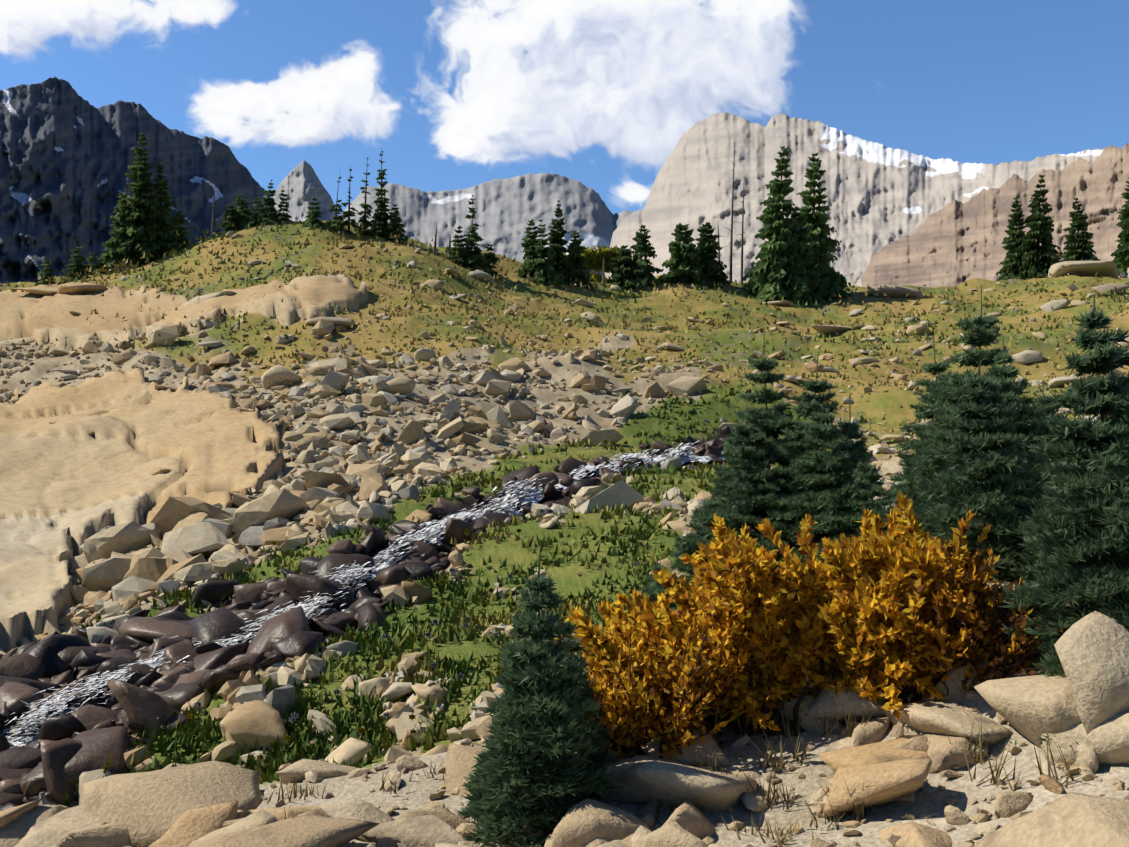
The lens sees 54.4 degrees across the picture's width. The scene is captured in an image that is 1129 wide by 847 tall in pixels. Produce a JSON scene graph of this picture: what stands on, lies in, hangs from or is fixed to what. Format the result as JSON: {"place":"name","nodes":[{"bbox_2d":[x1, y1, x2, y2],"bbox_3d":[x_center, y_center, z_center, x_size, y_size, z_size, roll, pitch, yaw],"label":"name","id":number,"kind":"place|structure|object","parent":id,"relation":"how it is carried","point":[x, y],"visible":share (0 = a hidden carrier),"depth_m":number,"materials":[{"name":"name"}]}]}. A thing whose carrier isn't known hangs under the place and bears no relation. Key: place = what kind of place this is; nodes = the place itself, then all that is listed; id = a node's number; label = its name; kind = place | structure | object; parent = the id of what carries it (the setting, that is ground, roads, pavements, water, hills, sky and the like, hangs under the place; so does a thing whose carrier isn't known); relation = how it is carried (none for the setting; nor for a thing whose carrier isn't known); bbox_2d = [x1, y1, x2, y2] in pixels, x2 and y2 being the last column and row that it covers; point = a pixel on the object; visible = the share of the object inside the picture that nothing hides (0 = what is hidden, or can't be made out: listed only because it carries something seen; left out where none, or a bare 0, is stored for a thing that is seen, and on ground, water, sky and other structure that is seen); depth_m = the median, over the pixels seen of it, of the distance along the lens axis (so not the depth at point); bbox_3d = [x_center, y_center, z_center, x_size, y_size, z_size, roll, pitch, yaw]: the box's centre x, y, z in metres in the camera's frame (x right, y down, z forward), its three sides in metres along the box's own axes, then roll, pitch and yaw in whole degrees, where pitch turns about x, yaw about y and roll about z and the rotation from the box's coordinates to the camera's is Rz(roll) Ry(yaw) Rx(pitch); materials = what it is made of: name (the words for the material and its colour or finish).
{"place":"outdoors","nodes":[
{"label":"outdoors","id":0,"kind":"place"},
{"bbox_2d":[0,77,278,283],"bbox_3d":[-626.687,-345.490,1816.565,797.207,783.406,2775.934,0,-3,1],"label":"mountain","id":1,"kind":"structure","parent":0,"point":[68,154],"depth_m":1649.76,"materials":[{"name":"grey stone"}]},
{"bbox_2d":[272,160,338,220],"bbox_3d":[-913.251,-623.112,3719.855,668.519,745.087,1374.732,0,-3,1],"label":"mountain peak","id":2,"kind":"structure","parent":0,"point":[301,184],"depth_m":3842.79,"materials":[{"name":"grey stone"}]},
{"bbox_2d":[341,173,632,275],"bbox_3d":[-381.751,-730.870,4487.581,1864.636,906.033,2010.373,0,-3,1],"label":"mountain","id":3,"kind":"structure","parent":0,"point":[507,209],"depth_m":4729.30,"materials":[{"name":"grey stone"}]},
{"bbox_2d":[0,220,1128,846],"bbox_3d":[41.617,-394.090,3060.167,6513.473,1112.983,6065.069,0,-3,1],"label":"ground","id":4,"kind":"structure","parent":0,"point":[420,788],"depth_m":35.79,"materials":[{"name":"green plant"}]},
{"bbox_2d":[0,282,235,474],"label":"rock slabs","id":5,"kind":"structure","parent":4,"relation":"on","point":[72,288],"depth_m":51.09,"materials":[{"name":"beige stone"}]},
{"bbox_2d":[0,274,366,652],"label":"bedrock outcrop","id":6,"kind":"object","parent":4,"relation":"on","point":[65,492],"visible":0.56,"depth_m":25.97,"materials":[{"name":"beige stone"}]},
{"bbox_2d":[0,512,693,806],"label":"talus rocks","id":7,"kind":"object","parent":4,"relation":"on","point":[248,723],"visible":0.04,"depth_m":8.69,"materials":[{"name":"beige stone"}]},
{"bbox_2d":[1,451,725,746],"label":"water stream","id":8,"kind":"structure","parent":4,"relation":"on","point":[536,498],"depth_m":18.88,"materials":[{"name":"grey liquid"}]},
{"bbox_2d":[0,422,779,810],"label":"dark wet rocks","id":9,"kind":"object","parent":4,"relation":"on","point":[62,754],"visible":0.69,"depth_m":11.23,"materials":[{"name":"stone"}]},
{"bbox_2d":[7,441,699,747],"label":"water cascades","id":10,"kind":"structure","parent":9,"relation":"on","point":[659,458],"depth_m":12.72,"materials":[{"name":"white liquid"}]},
{"bbox_2d":[108,143,745,284],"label":"dead trees","id":11,"kind":"object","parent":4,"relation":"on","point":[603,271],"visible":0.81,"depth_m":71.87,"materials":[{"name":"grey wood"}]},
{"bbox_2d":[25,380,845,805],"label":"grass","id":12,"kind":"structure","parent":4,"relation":"on","point":[367,726],"depth_m":10.92,"materials":[{"name":"green plant"}]},
{"bbox_2d":[0,223,1127,807],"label":"scree rocks","id":13,"kind":"object","parent":4,"relation":"on","point":[246,687],"visible":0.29,"depth_m":13.67,"materials":[{"name":"beige stone"}]},
{"bbox_2d":[0,578,1128,846],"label":"boulders","id":14,"kind":"object","parent":4,"relation":"on","point":[1082,706],"visible":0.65,"depth_m":4.82,"materials":[{"name":"beige stone"}]},
{"bbox_2d":[0,224,1128,625],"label":"talus rocks","id":15,"kind":"object","parent":4,"relation":"on","point":[180,534],"visible":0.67,"depth_m":23.78,"materials":[{"name":"beige stone"}]},
{"bbox_2d":[0,214,1128,479],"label":"knoll tussock grass","id":16,"kind":"structure","parent":4,"relation":"on","point":[590,324],"depth_m":50.93,"materials":[{"name":"green plant"}]},
{"bbox_2d":[0,233,1128,601],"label":"meadow rocks","id":17,"kind":"object","parent":4,"relation":"on","point":[280,373],"depth_m":40.03,"materials":[{"name":"beige stone"}]},
{"bbox_2d":[34,133,1128,307],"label":"conifer trees","id":18,"kind":"object","parent":4,"relation":"on","point":[793,266],"visible":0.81,"depth_m":68.15,"materials":[{"name":"green plant"}]},
{"bbox_2d":[52,261,1128,485],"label":"boulders","id":19,"kind":"object","parent":4,"relation":"on","point":[1099,269],"visible":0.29,"depth_m":68.00,"materials":[{"name":"beige stone"}]},
{"bbox_2d":[563,245,649,282],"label":"shrub","id":20,"kind":"object","parent":4,"relation":"on","point":[594,259],"visible":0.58,"depth_m":68.61,"materials":[{"name":"green plant"}]},
{"bbox_2d":[130,581,1085,846],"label":"dry grass tufts","id":21,"kind":"object","parent":4,"relation":"on","point":[770,799],"visible":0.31,"depth_m":4.86,"materials":[{"name":"beige plant"}]},
{"bbox_2d":[123,670,1128,846],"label":"small stones","id":22,"kind":"object","parent":4,"relation":"on","point":[816,802],"visible":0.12,"depth_m":4.75,"materials":[{"name":"stone"}]},
{"bbox_2d":[582,619,768,766],"bbox_3d":[0.464,1.443,5.609,1.129,0.876,0.998,0,-3,1],"label":"autumn shrub","id":23,"kind":"object","parent":4,"relation":"on","point":[599,683],"depth_m":5.40,"materials":[{"name":"plant"}]},
{"bbox_2d":[455,285,1128,846],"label":"conifer trees","id":24,"kind":"object","parent":4,"relation":"on","point":[1061,535],"visible":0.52,"depth_m":5.25,"materials":[{"name":"green plant"}]},
{"bbox_2d":[554,489,1064,738],"bbox_3d":[1.290,1.113,5.918,3.010,1.523,1.489,-1,-3,19],"label":"willow shrub","id":25,"kind":"object","parent":4,"relation":"on","point":[822,610],"depth_m":5.54,"materials":[{"name":"plant"}]},
{"bbox_2d":[0,0,1128,214],"label":"sky","id":26,"kind":"structure","parent":0,"point":[995,82],"materials":[{"name":"blue"}]},
{"bbox_2d":[605,112,1128,286],"bbox_3d":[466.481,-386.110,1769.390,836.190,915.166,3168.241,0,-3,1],"label":"mountain","id":27,"kind":"structure","parent":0,"point":[879,197],"depth_m":1991.27,"materials":[{"name":"grey stone"}]},
{"bbox_2d":[861,143,1128,287],"bbox_3d":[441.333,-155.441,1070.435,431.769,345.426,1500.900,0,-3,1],"label":"mountain","id":28,"kind":"structure","parent":0,"point":[954,242],"depth_m":1020.76,"materials":[{"name":"beige stone"}]}
]}

